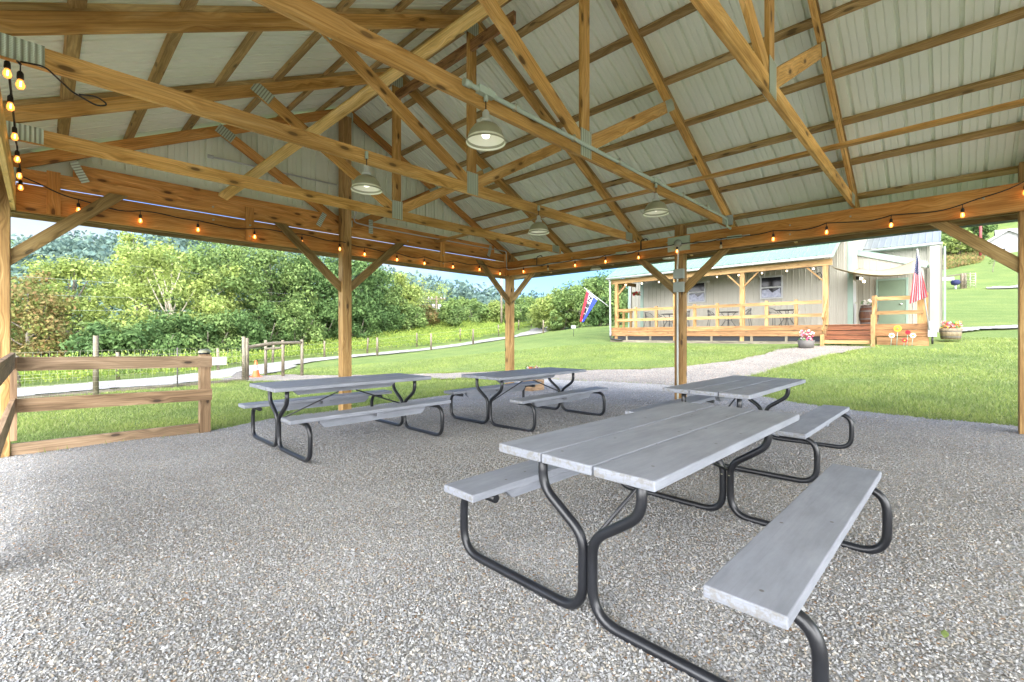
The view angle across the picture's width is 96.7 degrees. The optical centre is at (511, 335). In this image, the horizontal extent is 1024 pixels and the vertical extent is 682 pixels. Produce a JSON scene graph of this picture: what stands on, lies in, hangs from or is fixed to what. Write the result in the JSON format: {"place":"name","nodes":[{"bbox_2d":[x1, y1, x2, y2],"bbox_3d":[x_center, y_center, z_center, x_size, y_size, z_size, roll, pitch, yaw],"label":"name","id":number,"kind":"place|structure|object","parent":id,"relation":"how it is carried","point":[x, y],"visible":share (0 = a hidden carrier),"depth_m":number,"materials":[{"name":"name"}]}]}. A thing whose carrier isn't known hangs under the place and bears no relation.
{"place":"outdoors","nodes":[
{"label":"outdoors","id":0,"kind":"place"},
{"bbox_2d":[17,316,530,383],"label":"goldenrod field","id":1,"kind":"structure","parent":0,"point":[290,351],"depth_m":37.28,"materials":[{"name":"plant"}]},
{"bbox_2d":[17,327,549,395],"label":"road","id":2,"kind":"structure","parent":0,"point":[271,367],"depth_m":19.97,"materials":[{"name":"grey asphalt"}]},
{"bbox_2d":[11,181,626,297],"label":"sky","id":3,"kind":"structure","parent":0,"point":[27,227],"materials":[{"name":"white"}]},
{"bbox_2d":[0,379,1023,681],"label":"gravel floor","id":4,"kind":"structure","parent":0,"point":[474,435],"depth_m":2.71,"materials":[{"name":"grey gravel"}]},
{"bbox_2d":[11,349,211,455],"bbox_3d":[-5.416,0.993,6.336,0.195,1.555,2.100,0,0,44],"label":"rail fence","id":5,"kind":"object","parent":4,"relation":"on","point":[202,393],"visible":0.89,"depth_m":6.24,"materials":[{"name":"wood"}]},
{"bbox_2d":[238,373,450,461],"bbox_3d":[-2.110,0.940,5.833,1.817,0.745,2.030,0,0,44],"label":"picnic table","id":6,"kind":"object","parent":4,"relation":"on","point":[403,409],"visible":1,"depth_m":5.59,"materials":[{"name":"grey paint"}]},
{"bbox_2d":[0,0,1023,457],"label":"picnic pavilion","id":7,"kind":"structure","parent":4,"relation":"on","point":[762,116],"depth_m":6.17,"materials":[{"name":"brown wood"}]},
{"bbox_2d":[0,353,16,456],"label":"rail fence","id":8,"kind":"object","parent":7,"relation":"attached to","point":[8,367],"visible":1,"depth_m":4.72,"materials":[{"name":"brown wood"}]},
{"bbox_2d":[207,154,336,185],"bbox_3d":[-4.147,-2.892,8.072,0.060,0.084,2.130,0,0,44],"label":"electrical conduit","id":9,"kind":"object","parent":7,"relation":"attached to","point":[210,156],"visible":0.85,"depth_m":7.75,"materials":[{"name":"metal"}]},
{"bbox_2d":[351,151,381,194],"bbox_3d":[-1.638,-1.850,5.127,0.344,0.440,0.344,0,0,44],"label":"pendant lamp","id":10,"kind":"object","parent":7,"relation":"hanging from","point":[365,183],"visible":1,"depth_m":5.10,"materials":[{"name":"metal"}]},
{"bbox_2d":[2,60,1023,274],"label":"string lights","id":11,"kind":"object","parent":7,"relation":"hanging from","point":[19,83],"visible":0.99,"depth_m":5.99,"materials":[{"name":"black rubber"}]},
{"bbox_2d":[528,205,548,234],"bbox_3d":[0.425,-1.850,7.263,0.344,0.440,0.344,0,0,44],"label":"pendant lamp","id":12,"kind":"object","parent":7,"relation":"hanging from","point":[538,227],"visible":1,"depth_m":7.20,"materials":[{"name":"metal"}]},
{"bbox_2d":[354,211,749,398],"bbox_3d":[0.729,-0.583,10.039,7.249,3.707,3.541,0,0,7],"label":"electrical conduit","id":13,"kind":"object","parent":7,"relation":"attached to","point":[677,272],"visible":0.98,"depth_m":8.76,"materials":[{"name":"metal"}]},
{"bbox_2d":[590,266,601,270],"bbox_3d":[1.965,-1.640,10.642,0.275,0.220,0.275,0,0,44],"label":"pendant lamp","id":14,"kind":"object","parent":7,"relation":"hanging from","point":[596,268],"visible":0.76,"depth_m":10.58,"materials":[{"name":"metal"}]},
{"bbox_2d":[462,78,731,229],"bbox_3d":[1.728,-1.993,5.894,0.098,0.260,6.081,0,0,44],"label":"electrical conduit","id":15,"kind":"object","parent":7,"relation":"attached to","point":[481,90],"visible":0.99,"depth_m":4.69,"materials":[{"name":"grey plastic"}]},
{"bbox_2d":[466,95,505,150],"bbox_3d":[-0.223,-1.860,3.886,0.344,0.440,0.344,0,0,44],"label":"pendant lamp","id":16,"kind":"object","parent":15,"relation":"hanging from","point":[485,133],"visible":0.99,"depth_m":3.87,"materials":[{"name":"metal"}]},
{"bbox_2d":[643,183,668,216],"bbox_3d":[1.937,-1.850,6.123,0.344,0.440,0.344,0,0,44],"label":"pendant lamp","id":17,"kind":"object","parent":7,"relation":"hanging from","point":[656,207],"visible":0.99,"depth_m":6.08,"materials":[{"name":"metal"}]},
{"bbox_2d":[1,381,1022,459],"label":"loose gravel","id":18,"kind":"structure","parent":4,"relation":"on","point":[724,403],"depth_m":8.41,"materials":[{"name":"grey gravel"}]},
{"bbox_2d":[444,367,607,431],"bbox_3d":[0.260,0.965,7.395,1.817,0.745,2.132,0,0,43],"label":"picnic table","id":19,"kind":"object","parent":4,"relation":"on","point":[559,397],"visible":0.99,"depth_m":7.13,"materials":[{"name":"grey paint"}]},
{"bbox_2d":[523,366,543,390],"bbox_3d":[0.527,1.108,11.923,0.469,0.663,0.471,0,0,44],"label":"flower box","id":20,"kind":"object","parent":4,"relation":"on","point":[538,387],"visible":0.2,"depth_m":11.78,"materials":[{"name":"brown wood"}]},
{"bbox_2d":[444,402,892,681],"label":"picnic table","id":21,"kind":"object","parent":4,"relation":"on","point":[772,571],"visible":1,"depth_m":2.11,"materials":[{"name":"grey paint"}]},
{"bbox_2d":[625,375,853,483],"bbox_3d":[2.536,0.905,5.058,1.817,0.745,2.030,0,0,45],"label":"picnic table","id":22,"kind":"object","parent":4,"relation":"on","point":[803,428],"visible":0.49,"depth_m":4.64,"materials":[{"name":"grey paint"}]},
{"bbox_2d":[940,629,948,637],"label":"fallen leaf","id":23,"kind":"object","parent":4,"relation":"on","point":[944,633],"visible":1,"depth_m":1.92,"materials":[{"name":"green plant"}]},
{"bbox_2d":[11,222,1017,443],"bbox_3d":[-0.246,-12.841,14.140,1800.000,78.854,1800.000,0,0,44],"label":"ground","id":24,"kind":"structure","parent":0,"point":[981,304],"depth_m":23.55,"materials":[{"name":"green plant"}]},
{"bbox_2d":[11,240,29,338],"bbox_3d":[-35.887,-2.205,29.616,7.530,9.204,8.939,0,0,9],"label":"broadleaf tree","id":25,"kind":"object","parent":24,"relation":"on","point":[16,304],"visible":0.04,"depth_m":31.11,"materials":[{"name":"green plant"}]},
{"bbox_2d":[11,329,42,355],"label":"bush","id":26,"kind":"object","parent":24,"relation":"on","point":[12,342],"visible":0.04,"depth_m":27.29,"materials":[{"name":"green plant"}]},
{"bbox_2d":[11,270,79,356],"bbox_3d":[-28.319,-0.796,27.089,5.602,6.440,4.951,0,0,8],"label":"broadleaf tree","id":27,"kind":"object","parent":24,"relation":"on","point":[42,318],"visible":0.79,"depth_m":26.45,"materials":[{"name":"green plant"}]},
{"bbox_2d":[33,330,80,356],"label":"bush","id":28,"kind":"object","parent":24,"relation":"on","point":[57,351],"visible":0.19,"depth_m":27.23,"materials":[{"name":"green plant"}]},
{"bbox_2d":[12,254,126,334],"bbox_3d":[-32.044,-1.781,33.015,5.827,8.123,6.640,0,0,44],"label":"broadleaf tree","id":29,"kind":"object","parent":24,"relation":"on","point":[79,270],"visible":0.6,"depth_m":32.35,"materials":[{"name":"green plant"}]},
{"bbox_2d":[58,321,145,356],"bbox_3d":[-24.407,0.781,26.729,3.784,3.195,3.517,0,0,2],"label":"bush","id":30,"kind":"object","parent":24,"relation":"on","point":[81,344],"visible":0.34,"depth_m":26.07,"materials":[{"name":"green plant"}]},
{"bbox_2d":[81,318,158,355],"bbox_3d":[-24.602,0.619,28.808,4.371,3.406,4.453,0,0,44],"label":"bush","id":31,"kind":"object","parent":24,"relation":"on","point":[112,325],"visible":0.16,"depth_m":28.27,"materials":[{"name":"green plant"}]},
{"bbox_2d":[17,336,246,398],"bbox_3d":[-12.648,1.030,13.378,1.251,2.037,9.932,0,0,33],"label":"garden fence","id":32,"kind":"object","parent":24,"relation":"on","point":[96,386],"visible":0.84,"depth_m":14.11,"materials":[{"name":"brown wood"}]},
{"bbox_2d":[90,231,190,316],"bbox_3d":[-32.804,-3.756,39.909,7.340,11.060,6.090,0,0,-10],"label":"broadleaf tree","id":33,"kind":"object","parent":24,"relation":"on","point":[128,238],"visible":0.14,"depth_m":39.61,"materials":[{"name":"green plant"}]},
{"bbox_2d":[101,310,198,369],"bbox_3d":[-22.002,0.351,27.834,4.493,3.823,4.583,0,0,-22],"label":"bush","id":34,"kind":"object","parent":24,"relation":"on","point":[130,337],"visible":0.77,"depth_m":27.17,"materials":[{"name":"green plant"}]},
{"bbox_2d":[73,237,249,334],"bbox_3d":[-25.138,-2.342,32.981,10.962,9.029,9.377,0,0,3],"label":"broadleaf tree","id":35,"kind":"object","parent":24,"relation":"on","point":[154,259],"visible":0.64,"depth_m":31.94,"materials":[{"name":"green plant"}]},
{"bbox_2d":[144,308,220,355],"bbox_3d":[-22.065,0.225,30.207,4.611,3.995,4.354,0,0,44],"label":"bush","id":36,"kind":"object","parent":24,"relation":"on","point":[186,320],"visible":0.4,"depth_m":29.39,"materials":[{"name":"green plant"}]},
{"bbox_2d":[174,312,244,355],"bbox_3d":[-20.468,0.279,30.984,4.751,3.761,4.535,0,0,44],"label":"bush","id":37,"kind":"object","parent":24,"relation":"on","point":[221,324],"visible":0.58,"depth_m":30.84,"materials":[{"name":"green plant"}]},
{"bbox_2d":[149,239,298,342],"bbox_3d":[-23.449,-3.379,37.608,8.572,10.200,10.498,0,0,44],"label":"broadleaf tree","id":38,"kind":"object","parent":24,"relation":"on","point":[235,257],"visible":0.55,"depth_m":36.41,"materials":[{"name":"green plant"}]},
{"bbox_2d":[205,308,269,355],"bbox_3d":[-20.131,0.060,33.194,4.272,3.997,5.114,0,0,-17],"label":"bush","id":39,"kind":"object","parent":24,"relation":"on","point":[257,331],"visible":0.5,"depth_m":32.37,"materials":[{"name":"green plant"}]},
{"bbox_2d":[231,371,249,377],"bbox_3d":[-11.605,1.683,19.509,0.819,0.330,0.798,0,0,44],"label":"rock","id":40,"kind":"object","parent":24,"relation":"on","point":[238,374],"visible":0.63,"depth_m":19.26,"materials":[{"name":"grey stone"}]},
{"bbox_2d":[228,300,298,354],"bbox_3d":[-19.793,-0.476,36.242,4.675,4.760,5.406,0,0,44],"label":"bush","id":41,"kind":"object","parent":24,"relation":"on","point":[282,336],"visible":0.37,"depth_m":35.87,"materials":[{"name":"green plant"}]},
{"bbox_2d":[15,318,531,387],"bbox_3d":[-8.438,-0.023,39.637,3.322,4.563,48.960,0,0,30],"label":"wire fence","id":42,"kind":"object","parent":24,"relation":"on","point":[118,377],"visible":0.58,"depth_m":29.42,"materials":[{"name":"brown wood"}]},
{"bbox_2d":[212,357,226,364],"bbox_3d":[-15.673,1.377,24.243,0.030,0.430,0.800,0,0,44],"label":"fence sign","id":43,"kind":"object","parent":42,"relation":"attached to","point":[217,361],"visible":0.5,"depth_m":24.29,"materials":[{"name":"white paint"}]},
{"bbox_2d":[215,246,333,340],"bbox_3d":[-21.885,-3.792,41.005,10.199,10.292,10.293,0,0,44],"label":"broadleaf tree","id":44,"kind":"object","parent":24,"relation":"on","point":[301,281],"visible":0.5,"depth_m":39.66,"materials":[{"name":"green plant"}]},
{"bbox_2d":[246,338,303,379],"bbox_3d":[-10.866,1.072,19.511,2.559,1.925,2.554,0,0,30],"label":"log frame","id":45,"kind":"object","parent":24,"relation":"on","point":[282,343],"visible":0.75,"depth_m":19.91,"materials":[{"name":"brown wood"}]},
{"bbox_2d":[255,299,327,351],"bbox_3d":[-18.358,-0.475,38.161,5.700,4.964,5.373,0,0,44],"label":"bush","id":46,"kind":"object","parent":24,"relation":"on","point":[315,330],"visible":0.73,"depth_m":37.43,"materials":[{"name":"green plant"}]},
{"bbox_2d":[283,297,337,346],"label":"bush","id":47,"kind":"object","parent":24,"relation":"on","point":[327,312],"visible":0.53,"depth_m":40.09,"materials":[{"name":"green plant"}]},
{"bbox_2d":[256,253,365,337],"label":"broadleaf tree","id":48,"kind":"object","parent":24,"relation":"on","point":[329,284],"visible":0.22,"depth_m":41.14,"materials":[{"name":"green plant"}]},
{"bbox_2d":[11,229,621,319],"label":"hillside forest","id":49,"kind":"object","parent":24,"relation":"on","point":[100,248],"visible":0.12,"depth_m":160.21,"materials":[{"name":"green plant"}]},
{"bbox_2d":[303,257,396,337],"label":"broadleaf tree","id":50,"kind":"object","parent":24,"relation":"on","point":[358,267],"visible":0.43,"depth_m":44.77,"materials":[{"name":"green plant"}]},
{"bbox_2d":[326,298,389,342],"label":"bush","id":51,"kind":"object","parent":24,"relation":"on","point":[363,311],"visible":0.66,"depth_m":42.65,"materials":[{"name":"green plant"}]},
{"bbox_2d":[353,266,403,325],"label":"broadleaf tree","id":52,"kind":"object","parent":24,"relation":"on","point":[391,297],"visible":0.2,"depth_m":49.38,"materials":[{"name":"green plant"}]},
{"bbox_2d":[364,302,406,335],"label":"bush","id":53,"kind":"object","parent":24,"relation":"on","point":[395,322],"visible":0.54,"depth_m":46.51,"materials":[{"name":"green plant"}]},
{"bbox_2d":[381,271,423,328],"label":"broadleaf tree","id":54,"kind":"object","parent":24,"relation":"on","point":[411,293],"visible":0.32,"depth_m":52.85,"materials":[{"name":"green plant"}]},
{"bbox_2d":[386,299,428,331],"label":"bush","id":55,"kind":"object","parent":24,"relation":"on","point":[419,320],"visible":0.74,"depth_m":50.60,"materials":[{"name":"green plant"}]},
{"bbox_2d":[409,304,440,327],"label":"bush","id":56,"kind":"object","parent":24,"relation":"on","point":[431,315],"visible":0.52,"depth_m":55.62,"materials":[{"name":"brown plant"}]},
{"bbox_2d":[410,274,451,311],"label":"broadleaf tree","id":57,"kind":"object","parent":24,"relation":"on","point":[432,294],"visible":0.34,"depth_m":61.03,"materials":[{"name":"green plant"}]},
{"bbox_2d":[427,296,445,313],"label":"utility pole","id":58,"kind":"object","parent":24,"relation":"on","point":[436,304],"visible":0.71,"depth_m":57.95,"materials":[{"name":"grey wood"}]},
{"bbox_2d":[11,275,285,293],"bbox_3d":[-19.898,-4.007,41.000,0.014,1.168,39.727,0,0,31],"label":"overhead wire","id":59,"kind":"object","parent":58,"relation":"attached to","point":[121,283],"visible":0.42,"depth_m":29.61,"materials":[{"name":"black metal"}]},
{"bbox_2d":[31,253,430,296],"bbox_3d":[-19.898,-4.779,41.000,0.014,0.317,39.727,0,0,31],"label":"overhead wire","id":60,"kind":"object","parent":58,"relation":"attached to","point":[154,268],"visible":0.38,"depth_m":30.54,"materials":[{"name":"black metal"}]},
{"bbox_2d":[67,304,427,310],"bbox_3d":[-19.898,-2.657,41.000,0.014,2.668,39.727,0,0,31],"label":"overhead wire","id":61,"kind":"object","parent":58,"relation":"attached to","point":[124,310],"visible":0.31,"depth_m":29.76,"materials":[{"name":"black metal"}]},
{"bbox_2d":[435,296,464,326],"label":"bush","id":62,"kind":"object","parent":24,"relation":"on","point":[448,314],"visible":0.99,"depth_m":55.16,"materials":[{"name":"green plant"}]},
{"bbox_2d":[376,320,543,355],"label":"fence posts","id":63,"kind":"object","parent":24,"relation":"on","point":[431,340],"visible":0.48,"depth_m":36.28,"materials":[{"name":"brown wood"}]},
{"bbox_2d":[447,296,487,317],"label":"broadleaf tree","id":64,"kind":"object","parent":24,"relation":"on","point":[463,301],"visible":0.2,"depth_m":69.00,"materials":[{"name":"green plant"}]},
{"bbox_2d":[458,301,496,323],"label":"bush","id":65,"kind":"object","parent":24,"relation":"on","point":[482,311],"visible":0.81,"depth_m":61.26,"materials":[{"name":"green plant"}]},
{"bbox_2d":[478,299,504,324],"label":"bush","id":66,"kind":"object","parent":24,"relation":"on","point":[493,306],"visible":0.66,"depth_m":61.33,"materials":[{"name":"green plant"}]},
{"bbox_2d":[500,279,502,324],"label":"utility pole","id":67,"kind":"object","parent":24,"relation":"on","point":[501,310],"visible":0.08,"depth_m":59.93,"materials":[{"name":"brown wood"}]},
{"bbox_2d":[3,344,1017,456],"bbox_3d":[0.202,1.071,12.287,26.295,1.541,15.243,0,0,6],"label":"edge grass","id":68,"kind":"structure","parent":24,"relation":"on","point":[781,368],"depth_m":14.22,"materials":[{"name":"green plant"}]},
{"bbox_2d":[499,302,532,324],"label":"bush","id":69,"kind":"object","parent":24,"relation":"on","point":[519,314],"visible":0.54,"depth_m":60.98,"materials":[{"name":"green plant"}]},
{"bbox_2d":[514,295,551,311],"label":"broadleaf tree","id":70,"kind":"object","parent":24,"relation":"on","point":[521,300],"visible":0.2,"depth_m":72.74,"materials":[{"name":"green plant"}]},
{"bbox_2d":[525,310,549,328],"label":"bush","id":71,"kind":"object","parent":24,"relation":"on","point":[534,323],"visible":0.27,"depth_m":55.08,"materials":[{"name":"green plant"}]},
{"bbox_2d":[528,287,578,330],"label":"broadleaf tree","id":72,"kind":"object","parent":24,"relation":"on","point":[539,311],"visible":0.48,"depth_m":50.77,"materials":[{"name":"green plant"}]},
{"bbox_2d":[548,309,581,329],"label":"bush","id":73,"kind":"object","parent":24,"relation":"on","point":[558,324],"visible":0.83,"depth_m":49.17,"materials":[{"name":"green plant"}]},
{"bbox_2d":[545,276,613,327],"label":"broadleaf tree","id":74,"kind":"object","parent":24,"relation":"on","point":[565,293],"visible":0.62,"depth_m":48.70,"materials":[{"name":"green plant"}]},
{"bbox_2d":[580,296,614,325],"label":"bush","id":75,"kind":"object","parent":24,"relation":"on","point":[597,315],"visible":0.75,"depth_m":43.32,"materials":[{"name":"green plant"}]},
{"bbox_2d":[573,269,627,324],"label":"broadleaf tree","id":76,"kind":"object","parent":24,"relation":"on","point":[603,279],"visible":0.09,"depth_m":50.30,"materials":[{"name":"green plant"}]},
{"bbox_2d":[602,290,627,324],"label":"bush","id":77,"kind":"object","parent":24,"relation":"on","point":[623,301],"visible":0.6,"depth_m":43.20,"materials":[{"name":"green plant"}]},
{"bbox_2d":[606,231,945,346],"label":"shop building","id":78,"kind":"structure","parent":24,"relation":"on","point":[824,300],"depth_m":21.36,"materials":[{"name":"beige wood"}]},
{"bbox_2d":[580,287,608,321],"bbox_3d":[4.793,-1.793,26.470,1.740,2.069,0.188,0,0,27],"label":"open flag","id":79,"kind":"object","parent":78,"relation":"hanging from","point":[590,299],"visible":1,"depth_m":26.64,"materials":[{"name":"multicoloured fabric"}]},
{"bbox_2d":[661,313,672,326],"bbox_3d":[8.686,-0.801,25.116,0.940,0.758,0.940,0,0,44],"label":"bistro table","id":80,"kind":"object","parent":78,"relation":"on","point":[669,314],"visible":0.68,"depth_m":25.22,"materials":[{"name":"black metal"}]},
{"bbox_2d":[688,281,705,302],"bbox_3d":[10.203,-2.375,25.117,0.980,1.130,0.050,0,0,44],"label":"window","id":81,"kind":"structure","parent":78,"relation":"in","point":[697,293],"depth_m":25.06,"materials":[{"name":"white glass"}]},
{"bbox_2d":[620,266,820,284],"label":"porch string lights","id":82,"kind":"object","parent":78,"relation":"hanging from","point":[738,274],"visible":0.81,"depth_m":20.92,"materials":[{"name":"white glass"}]},
{"bbox_2d":[719,311,736,325],"bbox_3d":[10.916,-0.801,22.962,0.940,0.758,0.940,0,0,44],"label":"bistro table","id":83,"kind":"object","parent":78,"relation":"on","point":[728,312],"visible":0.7,"depth_m":22.89,"materials":[{"name":"black metal"}]},
{"bbox_2d":[739,308,751,325],"bbox_3d":[11.499,-0.874,22.400,0.524,0.894,0.623,0,0,40],"label":"patio chair","id":84,"kind":"object","parent":78,"relation":"on","point":[746,312],"visible":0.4,"depth_m":22.16,"materials":[{"name":"metal"}]},
{"bbox_2d":[760,275,782,298],"bbox_3d":[12.854,-2.375,22.557,1.010,1.130,0.050,0,0,44],"label":"window","id":85,"kind":"structure","parent":78,"relation":"in","point":[771,287],"depth_m":22.54,"materials":[{"name":"white glass"}]},
{"bbox_2d":[775,309,793,324],"bbox_3d":[12.786,-0.801,21.156,0.940,0.758,0.940,0,0,44],"label":"bistro table","id":86,"kind":"object","parent":78,"relation":"on","point":[785,310],"visible":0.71,"depth_m":21.14,"materials":[{"name":"black metal"}]},
{"bbox_2d":[853,280,856,323],"bbox_3d":[15.633,-1.455,20.700,0.130,2.050,0.900,0,0,44],"label":"door","id":87,"kind":"structure","parent":78,"relation":"in","point":[854,282],"depth_m":20.69,"materials":[{"name":"white paint"}]},
{"bbox_2d":[859,299,878,323],"bbox_3d":[15.691,-1.011,20.018,0.700,1.162,0.700,0,0,44],"label":"whiskey barrel","id":88,"kind":"object","parent":78,"relation":"on","point":[865,311],"visible":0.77,"depth_m":19.86,"materials":[{"name":"brown wood"}]},
{"bbox_2d":[831,259,915,276],"bbox_3d":[15.530,-2.835,19.354,2.650,1.039,4.180,0,0,44],"label":"shade sail","id":89,"kind":"object","parent":78,"relation":"attached to","point":[907,268],"visible":0.96,"depth_m":19.75,"materials":[{"name":"beige fabric"}]},
{"bbox_2d":[878,280,905,323],"bbox_3d":[17.226,-1.460,20.636,0.950,2.060,0.120,0,0,44],"label":"door","id":90,"kind":"structure","parent":78,"relation":"in","point":[892,287],"depth_m":20.64,"materials":[{"name":"metal"}]},
{"bbox_2d":[910,249,929,329],"bbox_3d":[14.907,-1.670,16.574,0.687,2.986,0.286,0,0,13],"label":"national flag","id":91,"kind":"object","parent":78,"relation":"attached to","point":[918,291],"visible":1,"depth_m":16.61,"materials":[{"name":"red fabric"}]},
{"bbox_2d":[893,325,901,345],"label":"garden flower","id":92,"kind":"object","parent":24,"relation":"on","point":[897,328],"visible":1,"depth_m":17.05,"materials":[{"name":"yellow plant"}]},
{"bbox_2d":[928,321,936,343],"bbox_3d":[15.351,-0.095,16.614,0.240,0.830,0.130,0,0,44],"label":"sign","id":93,"kind":"object","parent":24,"relation":"on","point":[932,332],"visible":1,"depth_m":16.57,"materials":[{"name":"white paint"}]},
{"bbox_2d":[939,321,962,338],"bbox_3d":[16.797,-0.207,17.409,0.677,0.727,0.677,0,0,44],"label":"barrel planter","id":94,"kind":"object","parent":24,"relation":"on","point":[952,330],"visible":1,"depth_m":17.24,"materials":[{"name":"grey wood"}]},
{"bbox_2d":[932,227,976,251],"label":"hillside tree","id":95,"kind":"object","parent":24,"relation":"on","point":[946,238],"visible":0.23,"depth_m":72.05,"materials":[{"name":"green plant"}]},
{"bbox_2d":[950,280,960,288],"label":"standing tub","id":96,"kind":"object","parent":24,"relation":"on","point":[955,283],"visible":0.97,"depth_m":42.85,"materials":[{"name":"blue plastic"}]},
{"bbox_2d":[942,238,973,254],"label":"hillside tree","id":97,"kind":"object","parent":24,"relation":"on","point":[952,247],"visible":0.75,"depth_m":69.83,"materials":[{"name":"green plant"}]},
{"bbox_2d":[942,273,975,288],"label":"farm gate","id":98,"kind":"structure","parent":24,"relation":"on","point":[963,280],"depth_m":42.89,"materials":[{"name":"brown wood"}]},
{"bbox_2d":[942,249,985,269],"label":"bank weeds","id":99,"kind":"object","parent":24,"relation":"on","point":[953,260],"visible":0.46,"depth_m":62.41,"materials":[{"name":"green plant"}]},
{"bbox_2d":[979,226,981,255],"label":"painted pole","id":100,"kind":"object","parent":24,"relation":"on","point":[980,235],"visible":0.31,"depth_m":63.89,"materials":[{"name":"red paint"}]},
{"bbox_2d":[968,224,997,239],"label":"hillside tree","id":101,"kind":"object","parent":24,"relation":"on","point":[986,229],"visible":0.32,"depth_m":71.39,"materials":[{"name":"green plant"}]},
{"bbox_2d":[987,228,1017,251],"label":"white house","id":102,"kind":"structure","parent":24,"relation":"on","point":[1006,239],"depth_m":64.42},
{"bbox_2d":[221,345,874,385],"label":"gravel path","id":103,"kind":"structure","parent":0,"point":[756,364],"depth_m":15.33,"materials":[{"name":"grey gravel"}]},
{"bbox_2d":[250,360,262,376],"bbox_3d":[-11.056,1.440,19.645,0.400,0.720,0.400,0,0,44],"label":"traffic cone","id":104,"kind":"object","parent":103,"relation":"on","point":[255,373],"visible":1,"depth_m":19.57,"materials":[{"name":"orange plastic"}]},
{"bbox_2d":[797,329,814,347],"bbox_3d":[11.673,0.151,18.060,0.600,0.768,0.600,0,0,44],"label":"flower tub","id":105,"kind":"object","parent":103,"relation":"on","point":[804,342],"visible":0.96,"depth_m":17.91,"materials":[{"name":"white ceramic"}]},
{"bbox_2d":[961,325,1017,330],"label":"driveway","id":106,"kind":"structure","parent":0,"point":[987,327],"depth_m":21.02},
{"bbox_2d":[986,285,1017,287],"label":"driveway","id":107,"kind":"structure","parent":0,"point":[1002,286],"depth_m":41.35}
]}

